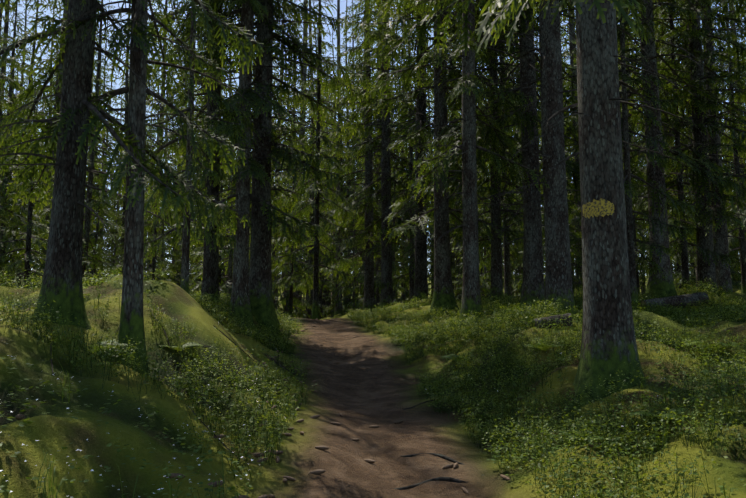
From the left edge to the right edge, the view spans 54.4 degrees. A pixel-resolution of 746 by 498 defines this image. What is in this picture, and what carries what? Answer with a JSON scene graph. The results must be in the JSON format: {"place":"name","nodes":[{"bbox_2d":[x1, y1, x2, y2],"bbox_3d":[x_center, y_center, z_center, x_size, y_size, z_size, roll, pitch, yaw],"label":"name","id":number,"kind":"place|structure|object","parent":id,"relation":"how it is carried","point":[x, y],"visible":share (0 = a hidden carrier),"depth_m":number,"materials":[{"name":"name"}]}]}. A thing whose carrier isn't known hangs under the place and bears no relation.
{"place":"outdoors","nodes":[
{"label":"outdoors","id":0,"kind":"place"},
{"bbox_2d":[0,275,745,497],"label":"ground","id":1,"kind":"structure","parent":0,"point":[357,396],"depth_m":4.68,"materials":[{"name":"plant"}]},
{"bbox_2d":[0,4,36,278],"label":"tree","id":2,"kind":"object","parent":1,"relation":"on","point":[2,104],"visible":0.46,"depth_m":18.32,"materials":[{"name":"green plant"}]},
{"bbox_2d":[1,0,35,230],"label":"tree","id":3,"kind":"object","parent":1,"relation":"on","point":[25,19],"visible":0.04,"depth_m":63.54,"materials":[{"name":"green plant"}]},
{"bbox_2d":[0,4,37,283],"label":"tree","id":4,"kind":"object","parent":1,"relation":"on","point":[15,76],"visible":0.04,"depth_m":46.83,"materials":[{"name":"green plant"}]},
{"bbox_2d":[0,0,40,244],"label":"tree","id":5,"kind":"object","parent":1,"relation":"on","point":[6,26],"visible":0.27,"depth_m":39.45,"materials":[{"name":"green plant"}]},
{"bbox_2d":[0,0,48,277],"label":"tree","id":6,"kind":"object","parent":1,"relation":"on","point":[9,81],"visible":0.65,"depth_m":21.70,"materials":[{"name":"green plant"}]},
{"bbox_2d":[0,2,49,283],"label":"tree","id":7,"kind":"object","parent":1,"relation":"on","point":[20,266],"visible":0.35,"depth_m":24.08,"materials":[{"name":"green plant"}]},
{"bbox_2d":[0,0,51,286],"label":"tree","id":8,"kind":"object","parent":1,"relation":"on","point":[33,49],"visible":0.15,"depth_m":51.14,"materials":[{"name":"green plant"}]},
{"bbox_2d":[0,91,53,288],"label":"tree","id":9,"kind":"object","parent":1,"relation":"on","point":[28,255],"visible":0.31,"depth_m":16.53,"materials":[{"name":"green plant"}]},
{"bbox_2d":[5,48,49,286],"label":"tree","id":10,"kind":"object","parent":1,"relation":"on","point":[25,206],"visible":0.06,"depth_m":31.56,"materials":[{"name":"green plant"}]},
{"bbox_2d":[6,0,114,285],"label":"tree","id":11,"kind":"object","parent":1,"relation":"on","point":[61,65],"visible":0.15,"depth_m":36.05,"materials":[{"name":"green plant"}]},
{"bbox_2d":[32,0,126,284],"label":"tree","id":12,"kind":"object","parent":1,"relation":"on","point":[90,200],"visible":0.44,"depth_m":21.33,"materials":[{"name":"green plant"}]},
{"bbox_2d":[46,20,115,231],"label":"tree","id":13,"kind":"object","parent":1,"relation":"on","point":[102,80],"visible":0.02,"depth_m":51.98,"materials":[{"name":"green plant"}]},
{"bbox_2d":[83,12,108,276],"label":"tree","id":14,"kind":"object","parent":1,"relation":"on","point":[98,244],"visible":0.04,"depth_m":45.14,"materials":[{"name":"green plant"}]},
{"bbox_2d":[87,0,115,272],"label":"tree","id":15,"kind":"object","parent":1,"relation":"on","point":[104,126],"visible":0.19,"depth_m":73.38,"materials":[{"name":"green plant"}]},
{"bbox_2d":[87,149,121,285],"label":"tree","id":16,"kind":"object","parent":1,"relation":"on","point":[95,233],"visible":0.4,"depth_m":27.64,"materials":[{"name":"green plant"}]},
{"bbox_2d":[91,14,118,275],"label":"tree","id":17,"kind":"object","parent":1,"relation":"on","point":[107,129],"visible":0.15,"depth_m":77.94,"materials":[{"name":"green plant"}]},
{"bbox_2d":[90,163,120,285],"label":"tree","id":18,"kind":"object","parent":1,"relation":"on","point":[104,231],"visible":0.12,"depth_m":43.78,"materials":[{"name":"green plant"}]},
{"bbox_2d":[98,200,123,284],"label":"tree","id":19,"kind":"object","parent":1,"relation":"on","point":[110,252],"visible":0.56,"depth_m":35.00,"materials":[{"name":"green plant"}]},
{"bbox_2d":[0,0,250,329],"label":"tree","id":20,"kind":"object","parent":1,"relation":"on","point":[62,286],"visible":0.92,"depth_m":5.56,"materials":[{"name":"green plant"}]},
{"bbox_2d":[84,4,171,274],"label":"tree","id":21,"kind":"object","parent":1,"relation":"on","point":[126,81],"visible":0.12,"depth_m":42.52,"materials":[{"name":"green plant"}]},
{"bbox_2d":[18,356,249,497],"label":"grass tufts","id":22,"kind":"object","parent":1,"relation":"on","point":[50,482],"visible":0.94,"depth_m":3.09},
{"bbox_2d":[12,0,263,372],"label":"tree","id":23,"kind":"object","parent":1,"relation":"on","point":[132,314],"visible":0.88,"depth_m":5.74,"materials":[{"name":"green plant"}]},
{"bbox_2d":[108,4,172,236],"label":"tree","id":24,"kind":"object","parent":1,"relation":"on","point":[148,142],"visible":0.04,"depth_m":51.78,"materials":[{"name":"green plant"}]},
{"bbox_2d":[108,68,190,280],"bbox_3d":[-9.504,-2.550,31.236,3.291,11.841,2.828,-1,-7,12],"label":"tree","id":25,"kind":"object","parent":1,"relation":"on","point":[166,240],"visible":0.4,"depth_m":31.22,"materials":[{"name":"green plant"}]},
{"bbox_2d":[109,0,202,276],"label":"tree","id":26,"kind":"object","parent":1,"relation":"on","point":[119,247],"visible":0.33,"depth_m":40.48,"materials":[{"name":"green plant"}]},
{"bbox_2d":[143,185,176,283],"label":"tree","id":27,"kind":"object","parent":1,"relation":"on","point":[155,236],"visible":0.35,"depth_m":26.00,"materials":[{"name":"green plant"}]},
{"bbox_2d":[143,161,190,290],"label":"tree","id":28,"kind":"object","parent":1,"relation":"on","point":[163,252],"visible":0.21,"depth_m":34.66,"materials":[{"name":"green plant"}]},
{"bbox_2d":[147,57,198,280],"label":"tree","id":29,"kind":"object","parent":1,"relation":"on","point":[170,207],"visible":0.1,"depth_m":57.69,"materials":[{"name":"green plant"}]},
{"bbox_2d":[110,0,251,293],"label":"tree","id":30,"kind":"object","parent":1,"relation":"on","point":[189,95],"visible":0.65,"depth_m":10.24,"materials":[{"name":"green plant"}]},
{"bbox_2d":[157,10,237,292],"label":"tree","id":31,"kind":"object","parent":1,"relation":"on","point":[198,102],"visible":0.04,"depth_m":42.21,"materials":[{"name":"green plant"}]},
{"bbox_2d":[166,2,250,287],"bbox_3d":[-7.595,-8.289,34.203,4.702,24.259,4.006,-5,-10,27],"label":"tree","id":32,"kind":"object","parent":1,"relation":"on","point":[193,247],"visible":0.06,"depth_m":33.23,"materials":[{"name":"green plant"}]},
{"bbox_2d":[119,0,317,306],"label":"tree","id":33,"kind":"object","parent":1,"relation":"on","point":[210,280],"visible":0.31,"depth_m":13.33,"materials":[{"name":"green plant"}]},
{"bbox_2d":[189,149,249,295],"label":"tree","id":34,"kind":"object","parent":1,"relation":"on","point":[220,255],"visible":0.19,"depth_m":21.36,"materials":[{"name":"green plant"}]},
{"bbox_2d":[190,53,251,291],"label":"tree","id":35,"kind":"object","parent":1,"relation":"on","point":[228,186],"visible":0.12,"depth_m":25.17,"materials":[{"name":"green plant"}]},
{"bbox_2d":[189,136,274,299],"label":"tree","id":36,"kind":"object","parent":1,"relation":"on","point":[229,258],"visible":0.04,"depth_m":18.51,"materials":[{"name":"green plant"}]},
{"bbox_2d":[190,52,281,285],"bbox_3d":[-6.965,-6.755,37.778,5.175,22.704,4.408,-1,-7,11],"label":"tree","id":37,"kind":"object","parent":1,"relation":"on","point":[249,229],"visible":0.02,"depth_m":37.75,"materials":[{"name":"green plant"}]},
{"bbox_2d":[152,0,343,329],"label":"tree","id":38,"kind":"object","parent":1,"relation":"on","point":[240,304],"visible":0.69,"depth_m":11.94,"materials":[{"name":"green plant"}]},
{"bbox_2d":[151,0,375,334],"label":"tree","id":39,"kind":"object","parent":1,"relation":"on","point":[261,298],"visible":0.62,"depth_m":12.47,"materials":[{"name":"green plant"}]},
{"bbox_2d":[252,0,309,315],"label":"tree","id":40,"kind":"object","parent":1,"relation":"on","point":[276,247],"visible":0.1,"depth_m":45.07,"materials":[{"name":"green plant"}]},
{"bbox_2d":[271,22,307,315],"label":"tree","id":41,"kind":"object","parent":1,"relation":"on","point":[286,304],"visible":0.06,"depth_m":65.11,"materials":[{"name":"green plant"}]},
{"bbox_2d":[271,119,322,318],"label":"tree","id":42,"kind":"object","parent":1,"relation":"on","point":[292,306],"visible":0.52,"depth_m":20.75,"materials":[{"name":"green plant"}]},
{"bbox_2d":[271,2,323,285],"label":"tree","id":43,"kind":"object","parent":1,"relation":"on","point":[304,159],"depth_m":57.80,"materials":[{"name":"green plant"}]},
{"bbox_2d":[271,0,345,317],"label":"tree","id":44,"kind":"object","parent":1,"relation":"on","point":[306,33],"visible":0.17,"depth_m":41.04,"materials":[{"name":"green plant"}]},
{"bbox_2d":[272,0,353,318],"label":"tree","id":45,"kind":"object","parent":1,"relation":"on","point":[311,251],"visible":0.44,"depth_m":30.18,"materials":[{"name":"green plant"}]},
{"bbox_2d":[271,0,357,319],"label":"tree","id":46,"kind":"object","parent":1,"relation":"on","point":[317,137],"visible":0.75,"depth_m":17.17,"materials":[{"name":"green plant"}]},
{"bbox_2d":[281,0,353,318],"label":"tree","id":47,"kind":"object","parent":1,"relation":"on","point":[320,294],"visible":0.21,"depth_m":45.60,"materials":[{"name":"green plant"}]},
{"bbox_2d":[302,18,343,317],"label":"tree","id":48,"kind":"object","parent":1,"relation":"on","point":[323,300],"visible":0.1,"depth_m":58.49,"materials":[{"name":"green plant"}]},
{"bbox_2d":[313,20,352,315],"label":"tree","id":49,"kind":"object","parent":1,"relation":"on","point":[334,151],"visible":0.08,"depth_m":63.50,"materials":[{"name":"green plant"}]},
{"bbox_2d":[293,0,379,316],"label":"tree","id":50,"kind":"object","parent":1,"relation":"on","point":[338,309],"visible":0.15,"depth_m":33.31,"materials":[{"name":"green plant"}]},
{"bbox_2d":[329,176,363,315],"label":"tree","id":51,"kind":"object","parent":1,"relation":"on","point":[349,290],"visible":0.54,"depth_m":28.93,"materials":[{"name":"green plant"}]},
{"bbox_2d":[319,0,375,313],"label":"tree","id":52,"kind":"object","parent":1,"relation":"on","point":[347,255],"visible":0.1,"depth_m":38.40,"materials":[{"name":"green plant"}]},
{"bbox_2d":[332,219,363,314],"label":"tree","id":53,"kind":"object","parent":1,"relation":"on","point":[350,285],"visible":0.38,"depth_m":35.02,"materials":[{"name":"green plant"}]},
{"bbox_2d":[321,0,375,294],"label":"tree","id":54,"kind":"object","parent":1,"relation":"on","point":[352,2],"visible":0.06,"depth_m":55.63,"materials":[{"name":"green plant"}]},
{"bbox_2d":[15,319,685,497],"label":"stones","id":55,"kind":"object","parent":1,"relation":"on","point":[257,455],"visible":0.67,"depth_m":4.74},
{"bbox_2d":[307,0,430,311],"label":"tree","id":56,"kind":"object","parent":1,"relation":"on","point":[369,298],"visible":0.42,"depth_m":24.23,"materials":[{"name":"green plant"}]},
{"bbox_2d":[0,267,745,497],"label":"herb plants","id":57,"kind":"object","parent":1,"relation":"on","point":[220,452],"visible":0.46,"depth_m":4.35,"materials":[{"name":"green plant"}]},
{"bbox_2d":[0,268,745,497],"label":"bilberry plants","id":58,"kind":"object","parent":1,"relation":"on","point":[508,308],"visible":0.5,"depth_m":5.73,"materials":[{"name":"green plant"}]},
{"bbox_2d":[345,166,406,310],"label":"tree","id":59,"kind":"object","parent":1,"relation":"on","point":[378,280],"visible":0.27,"depth_m":26.89,"materials":[{"name":"green plant"}]},
{"bbox_2d":[336,0,416,304],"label":"tree","id":60,"kind":"object","parent":1,"relation":"on","point":[391,116],"depth_m":42.88,"materials":[{"name":"green plant"}]},
{"bbox_2d":[324,0,433,310],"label":"tree","id":61,"kind":"object","parent":1,"relation":"on","point":[385,164],"visible":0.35,"depth_m":22.42,"materials":[{"name":"green plant"}]},
{"bbox_2d":[358,136,414,303],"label":"tree","id":62,"kind":"object","parent":1,"relation":"on","point":[393,266],"visible":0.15,"depth_m":32.73,"materials":[{"name":"green plant"}]},
{"bbox_2d":[50,307,729,489],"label":"tree roots","id":63,"kind":"object","parent":1,"relation":"on","point":[451,479],"visible":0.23,"depth_m":4.85,"materials":[{"name":"brown wood"}]},
{"bbox_2d":[362,2,450,302],"bbox_3d":[1.021,-3.266,22.451,2.685,11.500,2.307,-6,-9,40],"label":"tree","id":64,"kind":"object","parent":1,"relation":"on","point":[411,277],"visible":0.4,"depth_m":22.18,"materials":[{"name":"green plant"}]},
{"bbox_2d":[391,5,427,302],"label":"tree","id":65,"kind":"object","parent":1,"relation":"on","point":[404,286],"visible":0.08,"depth_m":50.70,"materials":[{"name":"green plant"}]},
{"bbox_2d":[391,17,433,287],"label":"tree","id":66,"kind":"object","parent":1,"relation":"on","point":[428,254],"visible":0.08,"depth_m":35.61,"materials":[{"name":"green plant"}]},
{"bbox_2d":[87,329,740,422],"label":"fern plants","id":67,"kind":"object","parent":1,"relation":"on","point":[543,347],"visible":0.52,"depth_m":5.88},
{"bbox_2d":[357,0,487,300],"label":"tree","id":68,"kind":"object","parent":1,"relation":"on","point":[421,283],"visible":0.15,"depth_m":19.14,"materials":[{"name":"green plant"}]},
{"bbox_2d":[330,0,522,315],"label":"tree","id":69,"kind":"object","parent":1,"relation":"on","point":[443,293],"visible":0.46,"depth_m":15.58,"materials":[{"name":"green plant"}]},
{"bbox_2d":[407,29,461,273],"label":"tree","id":70,"kind":"object","parent":1,"relation":"on","point":[429,99],"visible":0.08,"depth_m":42.85,"materials":[{"name":"green plant"}]},
{"bbox_2d":[427,63,462,300],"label":"tree","id":71,"kind":"object","parent":1,"relation":"on","point":[452,264],"visible":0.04,"depth_m":52.12,"materials":[{"name":"green plant"}]},
{"bbox_2d":[427,33,487,302],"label":"tree","id":72,"kind":"object","parent":1,"relation":"on","point":[458,260],"visible":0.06,"depth_m":45.27,"materials":[{"name":"green plant"}]},
{"bbox_2d":[452,230,490,299],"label":"tree","id":73,"kind":"object","parent":1,"relation":"on","point":[481,282],"visible":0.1,"depth_m":27.72,"materials":[{"name":"green plant"}]},
{"bbox_2d":[451,169,503,299],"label":"tree","id":74,"kind":"object","parent":1,"relation":"on","point":[453,270],"visible":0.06,"depth_m":38.17,"materials":[{"name":"green plant"}]},
{"bbox_2d":[403,0,556,326],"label":"tree","id":75,"kind":"object","parent":1,"relation":"on","point":[471,295],"visible":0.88,"depth_m":12.06,"materials":[{"name":"green plant"}]},
{"bbox_2d":[456,186,503,298],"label":"tree","id":76,"kind":"object","parent":1,"relation":"on","point":[488,279],"visible":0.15,"depth_m":31.76,"materials":[{"name":"green plant"}]},
{"bbox_2d":[452,59,522,281],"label":"tree","id":77,"kind":"object","parent":1,"relation":"on","point":[484,275],"visible":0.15,"depth_m":24.68,"materials":[{"name":"green plant"}]},
{"bbox_2d":[418,0,575,306],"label":"tree","id":78,"kind":"object","parent":1,"relation":"on","point":[496,288],"visible":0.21,"depth_m":15.86,"materials":[{"name":"green plant"}]},
{"bbox_2d":[477,38,522,277],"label":"tree","id":79,"kind":"object","parent":1,"relation":"on","point":[517,194],"visible":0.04,"depth_m":35.97,"materials":[{"name":"green plant"}]},
{"bbox_2d":[426,0,581,311],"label":"tree","id":80,"kind":"object","parent":1,"relation":"on","point":[533,285],"visible":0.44,"depth_m":13.00,"materials":[{"name":"green plant"}]},
{"bbox_2d":[476,10,542,298],"bbox_3d":[3.800,-7.480,21.609,2.641,19.500,2.594,-7,-10,45],"label":"tree","id":81,"kind":"object","parent":1,"relation":"on","point":[507,258],"visible":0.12,"depth_m":20.70,"materials":[{"name":"green plant"}]},
{"bbox_2d":[501,132,545,295],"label":"tree","id":82,"kind":"object","parent":1,"relation":"on","point":[514,255],"visible":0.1,"depth_m":33.03,"materials":[{"name":"green plant"}]},
{"bbox_2d":[477,26,572,290],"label":"tree","id":83,"kind":"object","parent":1,"relation":"on","point":[521,162],"depth_m":42.85,"materials":[{"name":"green plant"}]},
{"bbox_2d":[479,20,575,270],"bbox_3d":[8.624,-12.154,40.397,5.809,32.761,5.532,4,-9,-28],"label":"tree","id":84,"kind":"object","parent":1,"relation":"on","point":[537,107],"visible":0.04,"depth_m":39.80,"materials":[{"name":"green plant"}]},
{"bbox_2d":[509,62,582,294],"bbox_3d":[4.620,-1.723,18.377,2.112,7.443,2.190,5,-9,-36],"label":"tree","id":85,"kind":"object","parent":1,"relation":"on","point":[572,232],"visible":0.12,"depth_m":18.21,"materials":[{"name":"green plant"}]},
{"bbox_2d":[534,313,572,328],"bbox_3d":[2.108,0.849,8.476,0.434,0.198,0.182,-1,-7,12],"label":"log","id":86,"kind":"object","parent":1,"relation":"on","point":[550,321],"visible":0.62,"depth_m":8.42,"materials":[{"name":"grey wood"}]},
{"bbox_2d":[402,0,707,409],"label":"tree","id":87,"kind":"object","parent":1,"relation":"on","point":[608,345],"visible":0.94,"depth_m":6.13,"materials":[{"name":"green plant"}]},
{"bbox_2d":[583,198,613,217],"bbox_3d":[1.898,-0.342,6.134,0.264,0.164,0.065,-4,-8,30],"label":"trail marker","id":88,"kind":"object","parent":87,"relation":"attached to","point":[601,207],"visible":1,"depth_m":6.10,"materials":[{"name":"yellow paint"}]},
{"bbox_2d":[535,1,574,291],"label":"tree","id":89,"kind":"object","parent":1,"relation":"on","point":[566,152],"visible":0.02,"depth_m":48.80,"materials":[{"name":"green plant"}]},
{"bbox_2d":[474,0,646,319],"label":"tree","id":90,"kind":"object","parent":1,"relation":"on","point":[558,282],"visible":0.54,"depth_m":11.70,"materials":[{"name":"green plant"}]},
{"bbox_2d":[539,2,581,290],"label":"tree","id":91,"kind":"object","parent":1,"relation":"on","point":[574,42],"visible":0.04,"depth_m":42.72,"materials":[{"name":"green plant"}]},
{"bbox_2d":[540,2,582,282],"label":"tree","id":92,"kind":"object","parent":1,"relation":"on","point":[573,64],"visible":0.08,"depth_m":28.92,"materials":[{"name":"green plant"}]},
{"bbox_2d":[568,0,697,309],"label":"tree","id":93,"kind":"object","parent":1,"relation":"on","point":[625,130],"visible":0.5,"depth_m":12.89,"materials":[{"name":"green plant"}]},
{"bbox_2d":[574,8,693,298],"bbox_3d":[7.026,-3.238,19.417,3.289,10.290,2.826,-7,-10,44],"label":"tree","id":94,"kind":"object","parent":1,"relation":"on","point":[636,243],"visible":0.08,"depth_m":19.00,"materials":[{"name":"green plant"}]},
{"bbox_2d":[634,164,649,291],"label":"tree","id":95,"kind":"object","parent":1,"relation":"on","point":[645,279],"visible":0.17,"depth_m":34.88,"materials":[{"name":"green plant"}]},
{"bbox_2d":[616,19,673,277],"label":"tree","id":96,"kind":"object","parent":1,"relation":"on","point":[642,231],"visible":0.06,"depth_m":21.13,"materials":[{"name":"green plant"}]},
{"bbox_2d":[560,0,738,298],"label":"tree","id":97,"kind":"object","parent":1,"relation":"on","point":[658,284],"visible":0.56,"depth_m":14.23,"materials":[{"name":"green plant"}]},
{"bbox_2d":[632,0,686,292],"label":"tree","id":98,"kind":"object","parent":1,"relation":"on","point":[645,161],"depth_m":40.57,"materials":[{"name":"green plant"}]},
{"bbox_2d":[644,25,689,287],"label":"tree","id":99,"kind":"object","parent":1,"relation":"on","point":[678,268],"visible":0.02,"depth_m":51.11,"materials":[{"name":"green plant"}]},
{"bbox_2d":[641,292,708,308],"bbox_3d":[5.450,0.946,13.126,1.254,0.354,0.262,1,-7,-11],"label":"fallen log","id":100,"kind":"object","parent":1,"relation":"on","point":[675,299],"visible":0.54,"depth_m":13.05,"materials":[{"name":"grey wood"}]},
{"bbox_2d":[618,0,745,294],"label":"tree","id":101,"kind":"object","parent":1,"relation":"on","point":[704,221],"visible":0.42,"depth_m":15.57,"materials":[{"name":"green plant"}]},
{"bbox_2d":[668,124,696,287],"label":"tree","id":102,"kind":"object","parent":1,"relation":"on","point":[690,260],"visible":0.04,"depth_m":22.64,"materials":[{"name":"green plant"}]},
{"bbox_2d":[631,0,745,284],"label":"tree","id":103,"kind":"object","parent":1,"relation":"on","point":[691,141],"visible":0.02,"depth_m":25.29,"materials":[{"name":"green plant"}]},
{"bbox_2d":[632,0,745,291],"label":"tree","id":104,"kind":"object","parent":1,"relation":"on","point":[683,248],"visible":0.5,"depth_m":15.30,"materials":[{"name":"green plant"}]},
{"bbox_2d":[639,0,745,295],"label":"tree","id":105,"kind":"object","parent":1,"relation":"on","point":[723,275],"visible":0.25,"depth_m":17.38,"materials":[{"name":"green plant"}]},
{"bbox_2d":[693,5,745,276],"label":"tree","id":106,"kind":"object","parent":1,"relation":"on","point":[743,174],"visible":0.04,"depth_m":28.39,"materials":[{"name":"green plant"}]},
{"bbox_2d":[708,6,745,292],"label":"tree","id":107,"kind":"object","parent":1,"relation":"on","point":[742,248],"visible":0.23,"depth_m":19.80,"materials":[{"name":"green plant"}]},
{"bbox_2d":[709,0,745,259],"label":"tree","id":108,"kind":"object","parent":1,"relation":"on","point":[735,81],"visible":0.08,"depth_m":43.46,"materials":[{"name":"green plant"}]},
{"bbox_2d":[712,0,745,101],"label":"tree","id":109,"kind":"object","parent":1,"relation":"on","point":[739,7],"visible":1,"depth_m":12.51,"materials":[{"name":"green plant"}]},
{"bbox_2d":[1,0,745,274],"label":"sky","id":110,"kind":"structure","parent":0,"point":[342,2],"materials":[{"name":"blue"}]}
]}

